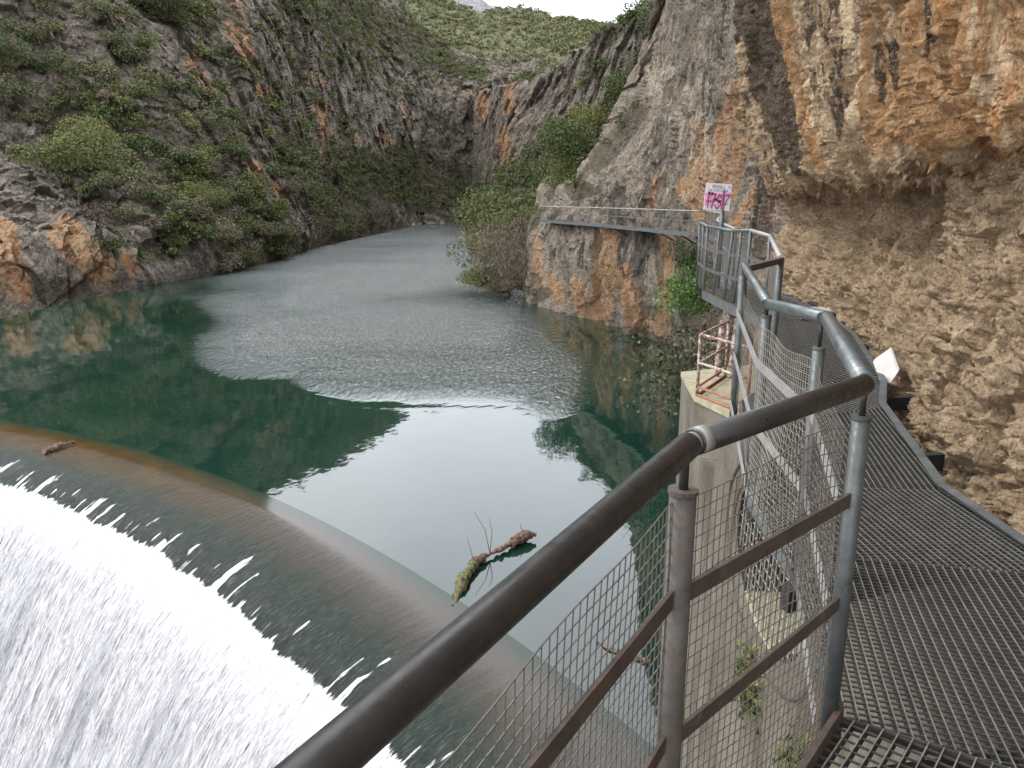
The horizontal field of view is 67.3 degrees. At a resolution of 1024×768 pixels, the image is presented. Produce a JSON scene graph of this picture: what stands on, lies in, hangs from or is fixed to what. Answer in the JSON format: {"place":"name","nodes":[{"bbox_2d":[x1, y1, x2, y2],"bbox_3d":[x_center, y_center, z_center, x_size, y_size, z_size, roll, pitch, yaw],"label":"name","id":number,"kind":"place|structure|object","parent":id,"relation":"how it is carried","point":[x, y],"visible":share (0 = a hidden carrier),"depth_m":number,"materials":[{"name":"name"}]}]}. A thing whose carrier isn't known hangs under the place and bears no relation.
{"place":"outdoors","nodes":[
{"label":"outdoors","id":0,"kind":"place"},
{"bbox_2d":[0,0,539,317],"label":"hillside","id":1,"kind":"structure","parent":0,"point":[50,256],"depth_m":107.84,"materials":[{"name":"stone"}]},
{"bbox_2d":[0,72,34,98],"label":"olive shrub","id":2,"kind":"object","parent":1,"relation":"on","point":[9,85],"visible":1,"depth_m":85.17,"materials":[{"name":"green plant"}]},
{"bbox_2d":[0,21,39,42],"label":"evergreen shrub","id":3,"kind":"object","parent":1,"relation":"on","point":[24,33],"visible":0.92,"depth_m":88.99,"materials":[{"name":"green plant"}]},
{"bbox_2d":[0,19,46,38],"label":"bare shrub","id":4,"kind":"object","parent":1,"relation":"on","point":[24,23],"visible":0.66,"depth_m":89.77,"materials":[{"name":"plant"}]},
{"bbox_2d":[13,107,52,122],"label":"olive shrub","id":5,"kind":"object","parent":1,"relation":"on","point":[37,116],"visible":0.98,"depth_m":87.45,"materials":[{"name":"green plant"}]},
{"bbox_2d":[0,29,76,71],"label":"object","id":6,"kind":"object","parent":1,"relation":"on","point":[9,49],"visible":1,"depth_m":86.27,"materials":[{"name":"green plant"}]},
{"bbox_2d":[35,17,69,36],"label":"olive shrub","id":7,"kind":"object","parent":1,"relation":"on","point":[46,26],"visible":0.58,"depth_m":93.14,"materials":[{"name":"green plant"}]},
{"bbox_2d":[0,127,135,171],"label":"slope tree","id":8,"kind":"object","parent":1,"relation":"on","point":[62,152],"visible":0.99,"depth_m":71.90,"materials":[{"name":"green plant"}]},
{"bbox_2d":[66,104,105,123],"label":"evergreen shrub","id":9,"kind":"object","parent":1,"relation":"on","point":[89,113],"visible":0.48,"depth_m":88.71,"materials":[{"name":"green plant"}]},
{"bbox_2d":[55,113,121,147],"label":"slope tree","id":10,"kind":"object","parent":1,"relation":"on","point":[81,124],"visible":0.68,"depth_m":74.90,"materials":[{"name":"green plant"}]},
{"bbox_2d":[64,54,115,73],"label":"olive shrub","id":11,"kind":"object","parent":1,"relation":"on","point":[103,64],"visible":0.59,"depth_m":93.85,"materials":[{"name":"green plant"}]},
{"bbox_2d":[69,60,113,79],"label":"olive shrub","id":12,"kind":"object","parent":1,"relation":"on","point":[96,74],"visible":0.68,"depth_m":92.87,"materials":[{"name":"green plant"}]},
{"bbox_2d":[83,201,122,225],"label":"bare shrub","id":13,"kind":"object","parent":1,"relation":"on","point":[97,210],"visible":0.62,"depth_m":78.89,"materials":[{"name":"plant"}]},
{"bbox_2d":[88,235,124,249],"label":"evergreen shrub","id":14,"kind":"object","parent":1,"relation":"on","point":[113,244],"visible":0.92,"depth_m":73.96,"materials":[{"name":"green plant"}]},
{"bbox_2d":[81,94,133,109],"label":"bright shrub","id":15,"kind":"object","parent":1,"relation":"on","point":[119,99],"visible":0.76,"depth_m":91.28,"materials":[{"name":"green plant"}]},
{"bbox_2d":[81,105,134,131],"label":"evergreen shrub","id":16,"kind":"object","parent":1,"relation":"on","point":[107,110],"visible":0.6,"depth_m":89.66,"materials":[{"name":"green plant"}]},
{"bbox_2d":[94,0,127,18],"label":"bright shrub","id":17,"kind":"object","parent":1,"relation":"on","point":[119,8],"visible":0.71,"depth_m":97.59,"materials":[{"name":"green plant"}]},
{"bbox_2d":[90,170,133,187],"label":"olive shrub","id":18,"kind":"object","parent":1,"relation":"on","point":[105,178],"visible":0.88,"depth_m":81.66,"materials":[{"name":"green plant"}]},
{"bbox_2d":[92,159,135,180],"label":"evergreen shrub","id":19,"kind":"object","parent":1,"relation":"on","point":[123,172],"visible":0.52,"depth_m":84.86,"materials":[{"name":"green plant"}]},
{"bbox_2d":[96,27,133,45],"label":"olive shrub","id":20,"kind":"object","parent":1,"relation":"on","point":[116,36],"visible":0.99,"depth_m":96.59,"materials":[{"name":"green plant"}]},
{"bbox_2d":[109,41,155,60],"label":"olive shrub","id":21,"kind":"object","parent":1,"relation":"on","point":[136,56],"visible":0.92,"depth_m":99.94,"materials":[{"name":"green plant"}]},
{"bbox_2d":[116,202,150,216],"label":"olive shrub","id":22,"kind":"object","parent":1,"relation":"on","point":[127,212],"visible":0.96,"depth_m":79.88,"materials":[{"name":"green plant"}]},
{"bbox_2d":[112,78,156,97],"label":"bright shrub","id":23,"kind":"object","parent":1,"relation":"on","point":[135,85],"visible":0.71,"depth_m":94.90,"materials":[{"name":"green plant"}]},
{"bbox_2d":[112,86,157,101],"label":"evergreen shrub","id":24,"kind":"object","parent":1,"relation":"on","point":[137,93],"visible":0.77,"depth_m":94.44,"materials":[{"name":"green plant"}]},
{"bbox_2d":[120,105,149,125],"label":"evergreen shrub","id":25,"kind":"object","parent":1,"relation":"on","point":[135,119],"visible":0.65,"depth_m":92.67,"materials":[{"name":"green plant"}]},
{"bbox_2d":[112,132,160,154],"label":"evergreen shrub","id":26,"kind":"object","parent":1,"relation":"on","point":[146,144],"visible":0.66,"depth_m":90.84,"materials":[{"name":"green plant"}]},
{"bbox_2d":[125,243,155,262],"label":"evergreen shrub","id":27,"kind":"object","parent":1,"relation":"on","point":[142,252],"visible":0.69,"depth_m":78.42,"materials":[{"name":"green plant"}]},
{"bbox_2d":[124,167,159,181],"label":"olive shrub","id":28,"kind":"object","parent":1,"relation":"on","point":[143,174],"visible":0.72,"depth_m":85.64,"materials":[{"name":"green plant"}]},
{"bbox_2d":[119,213,172,230],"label":"bare shrub","id":29,"kind":"object","parent":1,"relation":"on","point":[156,222],"visible":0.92,"depth_m":80.89,"materials":[{"name":"plant"}]},
{"bbox_2d":[121,176,175,196],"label":"bare shrub","id":30,"kind":"object","parent":1,"relation":"on","point":[148,186],"visible":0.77,"depth_m":83.44,"materials":[{"name":"plant"}]},
{"bbox_2d":[134,30,162,48],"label":"evergreen shrub","id":31,"kind":"object","parent":1,"relation":"on","point":[140,40],"visible":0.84,"depth_m":102.49,"materials":[{"name":"green plant"}]},
{"bbox_2d":[130,64,167,87],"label":"olive shrub","id":32,"kind":"object","parent":1,"relation":"on","point":[151,80],"visible":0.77,"depth_m":98.23,"materials":[{"name":"green plant"}]},
{"bbox_2d":[131,185,176,205],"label":"evergreen shrub","id":33,"kind":"object","parent":1,"relation":"on","point":[161,196],"visible":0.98,"depth_m":82.45,"materials":[{"name":"green plant"}]},
{"bbox_2d":[146,5,173,22],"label":"olive shrub","id":34,"kind":"object","parent":1,"relation":"on","point":[161,18],"visible":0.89,"depth_m":112.40,"materials":[{"name":"green plant"}]},
{"bbox_2d":[132,0,197,17],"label":"slope tree","id":35,"kind":"object","parent":1,"relation":"on","point":[168,6],"visible":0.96,"depth_m":111.13,"materials":[{"name":"green plant"}]},
{"bbox_2d":[151,150,178,171],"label":"olive shrub","id":36,"kind":"object","parent":1,"relation":"on","point":[166,162],"visible":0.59,"depth_m":91.73,"materials":[{"name":"green plant"}]},
{"bbox_2d":[163,209,188,225],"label":"evergreen shrub","id":37,"kind":"object","parent":1,"relation":"on","point":[171,216],"visible":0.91,"depth_m":82.16,"materials":[{"name":"green plant"}]},
{"bbox_2d":[163,193,199,214],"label":"olive shrub","id":38,"kind":"object","parent":1,"relation":"on","point":[179,203],"visible":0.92,"depth_m":83.04,"materials":[{"name":"green plant"}]},
{"bbox_2d":[166,111,200,130],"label":"bright shrub","id":39,"kind":"object","parent":1,"relation":"on","point":[188,122],"visible":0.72,"depth_m":98.49,"materials":[{"name":"green plant"}]},
{"bbox_2d":[166,79,201,92],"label":"evergreen shrub","id":40,"kind":"object","parent":1,"relation":"on","point":[179,85],"visible":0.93,"depth_m":102.60,"materials":[{"name":"green plant"}]},
{"bbox_2d":[169,93,200,109],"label":"olive shrub","id":41,"kind":"object","parent":1,"relation":"on","point":[192,102],"visible":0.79,"depth_m":101.31,"materials":[{"name":"green plant"}]},
{"bbox_2d":[172,149,202,168],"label":"evergreen shrub","id":42,"kind":"object","parent":1,"relation":"on","point":[190,159],"visible":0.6,"depth_m":93.76,"materials":[{"name":"green plant"}]},
{"bbox_2d":[173,160,210,180],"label":"evergreen shrub","id":43,"kind":"object","parent":1,"relation":"on","point":[196,169],"visible":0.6,"depth_m":94.27,"materials":[{"name":"green plant"}]},
{"bbox_2d":[171,196,212,217],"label":"bare shrub","id":44,"kind":"object","parent":1,"relation":"on","point":[205,209],"visible":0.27,"depth_m":86.69,"materials":[{"name":"plant"}]},
{"bbox_2d":[177,145,221,163],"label":"bright shrub","id":45,"kind":"object","parent":1,"relation":"on","point":[206,157],"visible":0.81,"depth_m":95.09,"materials":[{"name":"green plant"}]},
{"bbox_2d":[178,224,221,239],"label":"evergreen shrub","id":46,"kind":"object","parent":1,"relation":"on","point":[216,231],"visible":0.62,"depth_m":85.90,"materials":[{"name":"green plant"}]},
{"bbox_2d":[185,108,219,123],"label":"olive shrub","id":47,"kind":"object","parent":1,"relation":"on","point":[209,116],"visible":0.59,"depth_m":102.61,"materials":[{"name":"green plant"}]},
{"bbox_2d":[181,179,231,206],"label":"slope tree","id":48,"kind":"object","parent":1,"relation":"on","point":[203,192],"visible":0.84,"depth_m":88.73,"materials":[{"name":"green plant"}]},
{"bbox_2d":[198,89,226,102],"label":"evergreen shrub","id":49,"kind":"object","parent":1,"relation":"on","point":[215,95],"visible":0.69,"depth_m":109.32,"materials":[{"name":"green plant"}]},
{"bbox_2d":[189,217,243,240],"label":"bare shrub","id":50,"kind":"object","parent":1,"relation":"on","point":[226,228],"visible":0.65,"depth_m":88.01,"materials":[{"name":"plant"}]},
{"bbox_2d":[202,116,238,131],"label":"olive shrub","id":51,"kind":"object","parent":1,"relation":"on","point":[227,123],"visible":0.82,"depth_m":106.47,"materials":[{"name":"green plant"}]},
{"bbox_2d":[204,107,245,119],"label":"evergreen shrub","id":52,"kind":"object","parent":1,"relation":"on","point":[235,110],"visible":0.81,"depth_m":109.28,"materials":[{"name":"green plant"}]},
{"bbox_2d":[213,138,241,154],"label":"evergreen shrub","id":53,"kind":"object","parent":1,"relation":"on","point":[230,149],"visible":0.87,"depth_m":102.26,"materials":[{"name":"green plant"}]},
{"bbox_2d":[217,249,244,270],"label":"bare shrub","id":54,"kind":"object","parent":1,"relation":"on","point":[230,264],"visible":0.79,"depth_m":91.24,"materials":[{"name":"plant"}]},
{"bbox_2d":[222,176,252,189],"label":"olive shrub","id":55,"kind":"object","parent":1,"relation":"on","point":[229,182],"visible":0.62,"depth_m":100.19,"materials":[{"name":"green plant"}]},
{"bbox_2d":[222,218,258,231],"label":"evergreen shrub","id":56,"kind":"object","parent":1,"relation":"on","point":[247,225],"visible":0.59,"depth_m":94.66,"materials":[{"name":"green plant"}]},
{"bbox_2d":[235,187,255,204],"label":"evergreen shrub","id":57,"kind":"object","parent":1,"relation":"on","point":[241,198],"visible":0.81,"depth_m":100.04,"materials":[{"name":"green plant"}]},
{"bbox_2d":[230,240,261,255],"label":"bare shrub","id":58,"kind":"object","parent":1,"relation":"on","point":[251,246],"visible":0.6,"depth_m":95.42,"materials":[{"name":"plant"}]},
{"bbox_2d":[237,171,268,183],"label":"evergreen shrub","id":59,"kind":"object","parent":1,"relation":"on","point":[244,176],"visible":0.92,"depth_m":104.33,"materials":[{"name":"green plant"}]},
{"bbox_2d":[253,221,283,236],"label":"bare shrub","id":60,"kind":"object","parent":1,"relation":"on","point":[266,228],"visible":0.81,"depth_m":101.91,"materials":[{"name":"plant"}]},
{"bbox_2d":[278,177,303,191],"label":"bare shrub","id":61,"kind":"object","parent":1,"relation":"on","point":[293,185],"visible":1,"depth_m":122.62,"materials":[{"name":"plant"}]},
{"bbox_2d":[32,0,611,268],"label":"leafless scrub","id":62,"kind":"object","parent":1,"relation":"on","point":[106,93],"visible":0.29,"depth_m":166.16,"materials":[{"name":"plant"}]},
{"bbox_2d":[0,0,647,261],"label":"evergreen scrub","id":63,"kind":"object","parent":1,"relation":"on","point":[507,178],"visible":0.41,"depth_m":157.63,"materials":[{"name":"green plant"}]},
{"bbox_2d":[313,204,347,247],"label":"bare tree","id":64,"kind":"object","parent":1,"relation":"on","point":[322,228],"visible":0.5,"depth_m":137.12,"materials":[{"name":"plant"}]},
{"bbox_2d":[339,189,378,237],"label":"bare tree","id":65,"kind":"object","parent":1,"relation":"on","point":[353,213],"visible":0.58,"depth_m":175.49,"materials":[{"name":"plant"}]},
{"bbox_2d":[363,184,401,232],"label":"bare tree","id":66,"kind":"object","parent":1,"relation":"on","point":[376,209],"visible":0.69,"depth_m":206.72,"materials":[{"name":"plant"}]},
{"bbox_2d":[455,264,511,288],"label":"waterside shrub","id":67,"kind":"object","parent":1,"relation":"on","point":[475,280],"visible":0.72,"depth_m":70.75,"materials":[{"name":"green plant"}]},
{"bbox_2d":[445,226,524,269],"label":"waterside shrub","id":68,"kind":"object","parent":1,"relation":"on","point":[472,248],"visible":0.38,"depth_m":74.37,"materials":[{"name":"green plant"}]},
{"bbox_2d":[451,186,534,237],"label":"waterside shrub","id":69,"kind":"object","parent":1,"relation":"on","point":[492,209],"visible":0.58,"depth_m":78.45,"materials":[{"name":"green plant"}]},
{"bbox_2d":[445,170,543,299],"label":"bare tree","id":70,"kind":"object","parent":1,"relation":"on","point":[496,253],"visible":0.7,"depth_m":68.29,"materials":[{"name":"plant"}]},
{"bbox_2d":[486,264,526,291],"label":"waterside shrub","id":71,"kind":"object","parent":1,"relation":"on","point":[513,281],"visible":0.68,"depth_m":67.50,"materials":[{"name":"plant"}]},
{"bbox_2d":[477,219,536,297],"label":"bare tree","id":72,"kind":"object","parent":1,"relation":"on","point":[519,263],"visible":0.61,"depth_m":65.95,"materials":[{"name":"plant"}]},
{"bbox_2d":[486,205,536,241],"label":"waterside shrub","id":73,"kind":"object","parent":1,"relation":"on","point":[515,213],"visible":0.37,"depth_m":71.28,"materials":[{"name":"green plant"}]},
{"bbox_2d":[0,420,652,767],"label":"weir water","id":74,"kind":"structure","parent":0,"point":[156,611],"depth_m":18.39,"materials":[{"name":"white liquid"}]},
{"bbox_2d":[42,441,74,453],"bbox_3d":[-15.921,2.196,27.013,0.258,0.295,1.093,9,16,32],"label":"fallen branch","id":75,"kind":"object","parent":74,"relation":"on","point":[55,446],"visible":1,"depth_m":26.86,"materials":[{"name":"wood"}]},
{"bbox_2d":[0,223,697,747],"bbox_3d":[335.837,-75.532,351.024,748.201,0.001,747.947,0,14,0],"label":"lake water","id":76,"kind":"structure","parent":0,"point":[404,399],"depth_m":33.26,"materials":[{"name":"green liquid"}]},
{"bbox_2d":[451,512,536,605],"bbox_3d":[-0.707,3.841,18.242,0.963,1.230,3.844,8,15,29],"label":"driftwood log","id":77,"kind":"object","parent":76,"relation":"on","point":[461,582],"visible":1,"depth_m":18.30,"materials":[{"name":"brown wood"}]},
{"bbox_2d":[450,0,494,11],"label":"distant peak","id":78,"kind":"structure","parent":0,"point":[480,5],"depth_m":1343.13,"materials":[{"name":"stone"}]},
{"bbox_2d":[404,0,593,70],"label":"hillside","id":79,"kind":"structure","parent":0,"point":[558,56],"depth_m":447.39,"materials":[{"name":"plant"}]},
{"bbox_2d":[402,0,602,70],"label":"maquis scrub","id":80,"kind":"object","parent":79,"relation":"on","point":[557,39],"visible":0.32,"depth_m":451.19,"materials":[{"name":"plant"}]},
{"bbox_2d":[470,0,654,211],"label":"hillside","id":81,"kind":"structure","parent":0,"point":[509,118],"depth_m":129.57,"materials":[{"name":"stone"}]},
{"bbox_2d":[568,100,610,136],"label":"cliff tree","id":82,"kind":"object","parent":81,"relation":"on","point":[593,115],"visible":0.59,"depth_m":80.94,"materials":[{"name":"green plant"}]},
{"bbox_2d":[586,18,620,34],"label":"olive shrub","id":83,"kind":"object","parent":81,"relation":"on","point":[593,24],"visible":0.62,"depth_m":91.48,"materials":[{"name":"green plant"}]},
{"bbox_2d":[597,58,637,100],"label":"cliff tree","id":84,"kind":"object","parent":81,"relation":"on","point":[619,79],"visible":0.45,"depth_m":80.09,"materials":[{"name":"green plant"}]},
{"bbox_2d":[635,0,655,39],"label":"cliff tree","id":85,"kind":"object","parent":81,"relation":"on","point":[642,25],"visible":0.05,"depth_m":72.61,"materials":[{"name":"green plant"}]},
{"bbox_2d":[484,0,643,24],"label":"sky","id":86,"kind":"structure","parent":0,"point":[595,9],"materials":[{"name":"white"}]},
{"bbox_2d":[522,0,788,369],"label":"cliff","id":87,"kind":"structure","parent":0,"point":[682,141],"depth_m":46.63,"materials":[{"name":"stone"}]},
{"bbox_2d":[537,146,587,192],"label":"cliff tree","id":88,"kind":"object","parent":87,"relation":"on","point":[563,171],"visible":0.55,"depth_m":65.46,"materials":[{"name":"green plant"}]},
{"bbox_2d":[534,112,603,167],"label":"cliff tree","id":89,"kind":"object","parent":87,"relation":"on","point":[567,140],"visible":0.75,"depth_m":66.03,"materials":[{"name":"green plant"}]},
{"bbox_2d":[541,206,766,288],"bbox_3d":[6.931,-7.796,39.107,7.339,2.057,50.542,0,14,-2],"label":"cliff catwalk","id":90,"kind":"object","parent":87,"relation":"attached to","point":[744,247],"visible":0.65,"depth_m":39.24,"materials":[{"name":"metal"}]},
{"bbox_2d":[703,183,731,288],"bbox_3d":[3.860,-2.769,14.631,0.517,2.054,0.102,0,14,0],"label":"warning sign","id":91,"kind":"object","parent":90,"relation":"on","point":[717,196],"visible":0.99,"depth_m":14.43,"materials":[{"name":"metal"}]},
{"bbox_2d":[609,286,742,430],"bbox_3d":[6.276,-0.618,27.939,5.632,5.624,5.384,0,14,0],"label":"bramble tangle","id":92,"kind":"object","parent":87,"relation":"on","point":[665,381],"visible":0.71,"depth_m":27.60,"materials":[{"name":"olive leaves"},{"name":"bare twig"}]},
{"bbox_2d":[652,258,720,318],"bbox_3d":[7.214,-3.748,30.759,2.686,2.506,3.716,6,15,23],"label":"fig bush","id":93,"kind":"object","parent":87,"relation":"on","point":[691,294],"visible":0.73,"depth_m":30.32,"materials":[{"name":"green plant"}]},
{"bbox_2d":[665,236,710,270],"bbox_3d":[7.280,-5.337,31.685,1.286,1.513,2.323,-3,14,-14],"label":"ivy bush","id":94,"kind":"object","parent":87,"relation":"on","point":[688,259],"visible":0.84,"depth_m":31.45,"materials":[{"name":"green plant"}]},
{"bbox_2d":[733,0,1023,592],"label":"overhanging cliff","id":95,"kind":"structure","parent":0,"point":[887,142],"depth_m":6.31,"materials":[{"name":"stone"}]},
{"bbox_3d":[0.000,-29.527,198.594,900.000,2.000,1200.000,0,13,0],"label":"valley floor","id":96,"kind":"structure","parent":0,"visible":0},
{"bbox_2d":[676,365,1023,767],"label":"concrete abutment","id":97,"kind":"object","parent":96,"relation":"on","point":[712,468],"visible":0.31,"depth_m":8.16,"materials":[{"name":"concrete"}]},
{"bbox_2d":[695,318,751,412],"bbox_3d":[3.091,-0.323,11.412,0.678,1.006,2.438,3,14,12],"label":"ladder railing","id":98,"kind":"object","parent":97,"relation":"on","point":[718,370],"visible":0.79,"depth_m":11.57,"materials":[{"name":"metal"}]},
{"bbox_2d":[731,639,762,734],"bbox_3d":[2.307,2.977,7.448,0.286,0.954,0.976,0,14,0],"label":"wall weed","id":99,"kind":"object","parent":97,"relation":"attached to","point":[750,688],"depth_m":7.38,"materials":[{"name":"green plant"}]},
{"bbox_2d":[772,712,809,767],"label":"wall weed","id":100,"kind":"object","parent":97,"relation":"attached to","point":[792,754],"depth_m":6.02,"materials":[{"name":"green plant"}]},
{"bbox_2d":[702,289,1023,767],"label":"metal walkway","id":101,"kind":"structure","parent":97,"relation":"on","point":[926,527],"depth_m":3.42,"materials":[{"name":"metal"}]},
{"bbox_2d":[274,374,874,767],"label":"guardrail","id":102,"kind":"object","parent":101,"relation":"attached to","point":[365,728],"visible":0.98,"depth_m":1.73,"materials":[{"name":"metal"}]},
{"bbox_2d":[696,222,784,382],"bbox_3d":[3.214,-1.455,10.843,0.840,1.376,9.517,3,14,11],"label":"lookout guardrail","id":103,"kind":"object","parent":101,"relation":"attached to","point":[773,281],"visible":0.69,"depth_m":12.04,"materials":[{"name":"grey metal"}]},
{"bbox_2d":[729,262,875,726],"bbox_3d":[1.471,0.200,4.429,0.178,1.543,4.233,3,14,10],"label":"bend guardrail","id":104,"kind":"object","parent":101,"relation":"attached to","point":[852,360],"visible":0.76,"depth_m":3.58,"materials":[{"name":"grey metal"}]},
{"bbox_2d":[873,348,898,382],"bbox_3d":[3.547,-0.142,7.291,0.168,0.338,0.481,3,14,12],"label":"leaning board","id":105,"kind":"object","parent":101,"relation":"on","point":[885,364],"visible":0.79,"depth_m":7.31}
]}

